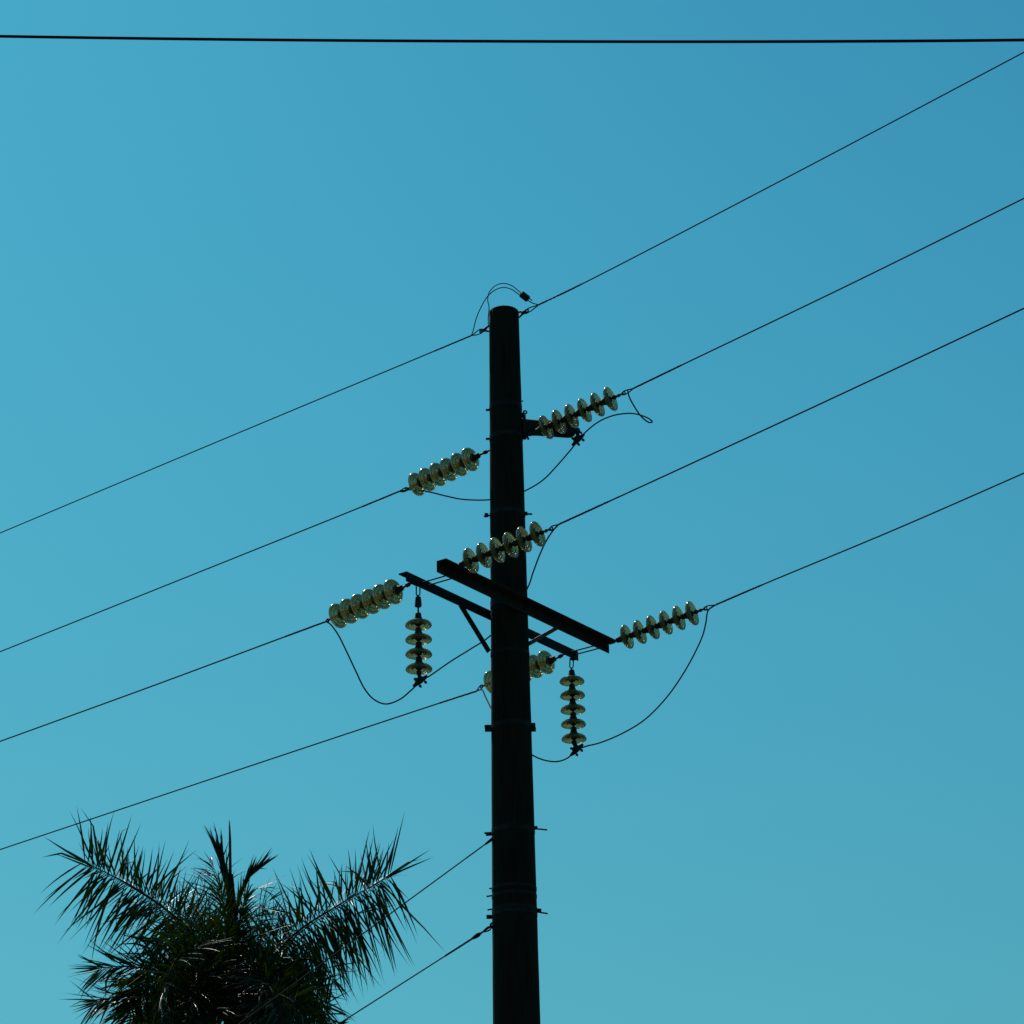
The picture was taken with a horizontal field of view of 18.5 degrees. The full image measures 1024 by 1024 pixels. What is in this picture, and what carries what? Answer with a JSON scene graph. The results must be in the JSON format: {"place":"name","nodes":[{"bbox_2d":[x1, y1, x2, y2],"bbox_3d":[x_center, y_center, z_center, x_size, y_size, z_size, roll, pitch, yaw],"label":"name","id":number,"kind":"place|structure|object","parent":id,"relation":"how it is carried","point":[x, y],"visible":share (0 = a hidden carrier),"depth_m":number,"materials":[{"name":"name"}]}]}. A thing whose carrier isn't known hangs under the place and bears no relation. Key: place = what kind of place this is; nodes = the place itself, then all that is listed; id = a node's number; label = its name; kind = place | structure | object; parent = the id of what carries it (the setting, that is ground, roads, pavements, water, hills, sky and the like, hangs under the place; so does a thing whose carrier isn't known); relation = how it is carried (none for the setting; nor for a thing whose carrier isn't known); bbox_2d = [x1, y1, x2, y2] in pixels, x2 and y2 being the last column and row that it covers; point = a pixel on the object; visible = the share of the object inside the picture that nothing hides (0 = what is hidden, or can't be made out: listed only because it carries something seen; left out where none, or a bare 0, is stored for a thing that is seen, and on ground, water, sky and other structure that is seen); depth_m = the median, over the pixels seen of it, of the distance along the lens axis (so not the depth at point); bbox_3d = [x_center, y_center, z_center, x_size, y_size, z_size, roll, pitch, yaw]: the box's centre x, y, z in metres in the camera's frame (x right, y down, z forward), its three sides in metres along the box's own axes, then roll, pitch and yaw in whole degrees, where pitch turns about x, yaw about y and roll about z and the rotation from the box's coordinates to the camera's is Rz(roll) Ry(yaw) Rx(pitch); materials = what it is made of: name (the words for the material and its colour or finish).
{"place":"outdoors","nodes":[
{"label":"outdoors","id":0,"kind":"place"},
{"bbox_2d":[0,35,1023,42],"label":"overhead cable","id":1,"kind":"object","parent":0,"point":[515,41],"visible":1,"depth_m":23.02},
{"bbox_2d":[0,0,1023,1023],"label":"sky","id":2,"kind":"structure","parent":0,"point":[203,243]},
{"bbox_3d":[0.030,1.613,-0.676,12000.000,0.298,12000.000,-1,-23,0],"label":"ground","id":3,"kind":"structure","parent":0,"visible":0},
{"bbox_2d":[38,810,441,1023],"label":"palm tree","id":4,"kind":"object","parent":3,"relation":"on","point":[217,970],"visible":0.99,"depth_m":41.53,"materials":[{"name":"green plant"}]},
{"bbox_2d":[398,305,615,1023],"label":"utility pole","id":5,"kind":"object","parent":3,"relation":"on","point":[511,728],"visible":0.98,"depth_m":30.00,"materials":[{"name":"metal"}]},
{"bbox_2d":[0,325,488,532],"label":"shield wire","id":6,"kind":"object","parent":5,"relation":"attached to","point":[481,330],"visible":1,"depth_m":34.24,"materials":[{"name":"metal"}]},
{"bbox_2d":[471,287,537,334],"bbox_3d":[-0.105,-2.091,31.823,0.861,0.376,0.106,-17,-28,33],"label":"bonding lead","id":7,"kind":"object","parent":6,"relation":"attached to","point":[524,296],"visible":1,"depth_m":31.68,"materials":[{"name":"metal"}]},
{"bbox_2d":[239,837,492,1023],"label":"guy wire","id":8,"kind":"object","parent":5,"relation":"attached to","point":[489,841],"visible":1,"depth_m":28.77,"materials":[{"name":"metal"}]},
{"bbox_2d":[326,579,414,627],"bbox_3d":[-1.352,0.860,29.928,1.191,0.303,0.253,-20,-29,37],"label":"insulator string","id":9,"kind":"object","parent":5,"relation":"attached to","point":[352,610],"visible":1,"depth_m":29.88,"materials":[{"name":"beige glass"}]},
{"bbox_2d":[0,619,327,741],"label":"power line","id":10,"kind":"object","parent":9,"relation":"attached to","point":[307,628],"visible":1,"depth_m":31.93,"materials":[{"name":"black metal"}]},
{"bbox_2d":[328,526,555,704],"bbox_3d":[-0.304,1.233,30.025,2.710,1.512,1.557,-14,-26,28],"label":"jumper cable","id":11,"kind":"object","parent":9,"relation":"hanging from","point":[407,693],"visible":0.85,"depth_m":29.84,"materials":[{"name":"black metal"}]},
{"bbox_2d":[338,922,492,1023],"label":"guy wire","id":12,"kind":"object","parent":5,"relation":"attached to","point":[476,935],"visible":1,"depth_m":28.91,"materials":[{"name":"metal"}]},
{"bbox_2d":[405,586,431,687],"bbox_3d":[-0.877,1.174,29.452,0.255,1.015,0.253,-1,-23,0],"label":"insulator string","id":13,"kind":"object","parent":5,"relation":"attached to","point":[418,638],"visible":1,"depth_m":29.39,"materials":[{"name":"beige glass"}]},
{"bbox_2d":[405,447,489,495],"bbox_3d":[-0.625,-0.431,31.694,1.247,0.310,0.253,-19,-29,37],"label":"insulator string","id":14,"kind":"object","parent":5,"relation":"attached to","point":[446,469],"visible":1,"depth_m":31.68,"materials":[{"name":"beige glass"}]},
{"bbox_2d":[0,487,406,651],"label":"power line","id":15,"kind":"object","parent":14,"relation":"attached to","point":[391,494],"visible":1,"depth_m":34.26,"materials":[{"name":"black metal"}]},
{"bbox_2d":[453,521,552,572],"bbox_3d":[-0.096,0.336,29.249,1.108,0.361,0.253,-13,-26,27],"label":"insulator string","id":16,"kind":"object","parent":5,"relation":"attached to","point":[496,551],"visible":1,"depth_m":29.21,"materials":[{"name":"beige glass"}]},
{"bbox_2d":[550,308,1023,530],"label":"power line","id":17,"kind":"object","parent":16,"relation":"attached to","point":[569,519],"visible":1,"depth_m":28.34,"materials":[{"name":"black metal"}]},
{"bbox_2d":[487,283,531,325],"bbox_3d":[-0.025,-2.118,31.688,0.472,0.458,0.043,-7,-23,14],"label":"bonding lead","id":18,"kind":"object","parent":5,"relation":"attached to","point":[488,296],"visible":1,"depth_m":31.74,"materials":[{"name":"black metal"}]},
{"bbox_2d":[480,650,563,692],"bbox_3d":[0.119,1.619,31.942,1.193,0.288,0.253,-20,-29,37],"label":"insulator string","id":19,"kind":"object","parent":5,"relation":"attached to","point":[542,662],"visible":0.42,"depth_m":31.77,"materials":[{"name":"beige glass"}]},
{"bbox_2d":[0,685,481,849],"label":"power line","id":20,"kind":"object","parent":19,"relation":"attached to","point":[249,766],"visible":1,"depth_m":34.88,"materials":[{"name":"black metal"}]},
{"bbox_2d":[402,390,652,500],"bbox_3d":[0.131,-0.470,31.480,2.896,0.697,0.462,-17,-28,33],"label":"jumper cable","id":21,"kind":"object","parent":5,"relation":"attached to","point":[577,438],"visible":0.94,"depth_m":31.35,"materials":[{"name":"metal"}]},
{"bbox_2d":[559,658,586,755],"bbox_3d":[0.610,1.953,31.418,0.258,1.042,0.253,-1,-23,0],"label":"insulator string","id":22,"kind":"object","parent":5,"relation":"attached to","point":[572,709],"visible":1,"depth_m":31.38,"materials":[{"name":"beige glass"}]},
{"bbox_2d":[476,605,715,761],"bbox_3d":[0.634,1.778,31.163,2.856,1.448,0.830,-14,-26,29],"label":"jumper cable","id":23,"kind":"object","parent":22,"relation":"hanging from","point":[572,753],"visible":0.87,"depth_m":31.05,"materials":[{"name":"black metal"}]},
{"bbox_2d":[523,387,625,438],"bbox_3d":[0.602,-0.960,30.863,1.163,0.390,0.253,-13,-25,26],"label":"insulator string","id":24,"kind":"object","parent":5,"relation":"attached to","point":[571,416],"visible":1,"depth_m":30.82,"materials":[{"name":"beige glass"}]},
{"bbox_2d":[622,198,1023,394],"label":"power line","id":25,"kind":"object","parent":24,"relation":"attached to","point":[647,381],"visible":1,"depth_m":30.05,"materials":[{"name":"black metal"}]},
{"bbox_2d":[609,601,707,648],"bbox_3d":[1.452,1.131,31.259,1.098,0.364,0.253,-12,-25,25],"label":"insulator string","id":26,"kind":"object","parent":5,"relation":"attached to","point":[653,626],"visible":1,"depth_m":31.22,"materials":[{"name":"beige glass"}]},
{"bbox_2d":[704,473,1023,610],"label":"power line","id":27,"kind":"object","parent":26,"relation":"attached to","point":[737,595],"visible":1,"depth_m":30.55,"materials":[{"name":"black metal"}]},
{"bbox_2d":[518,52,1023,317],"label":"shield wire","id":28,"kind":"object","parent":5,"relation":"attached to","point":[525,311],"visible":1,"depth_m":30.90,"materials":[{"name":"metal"}]}
]}

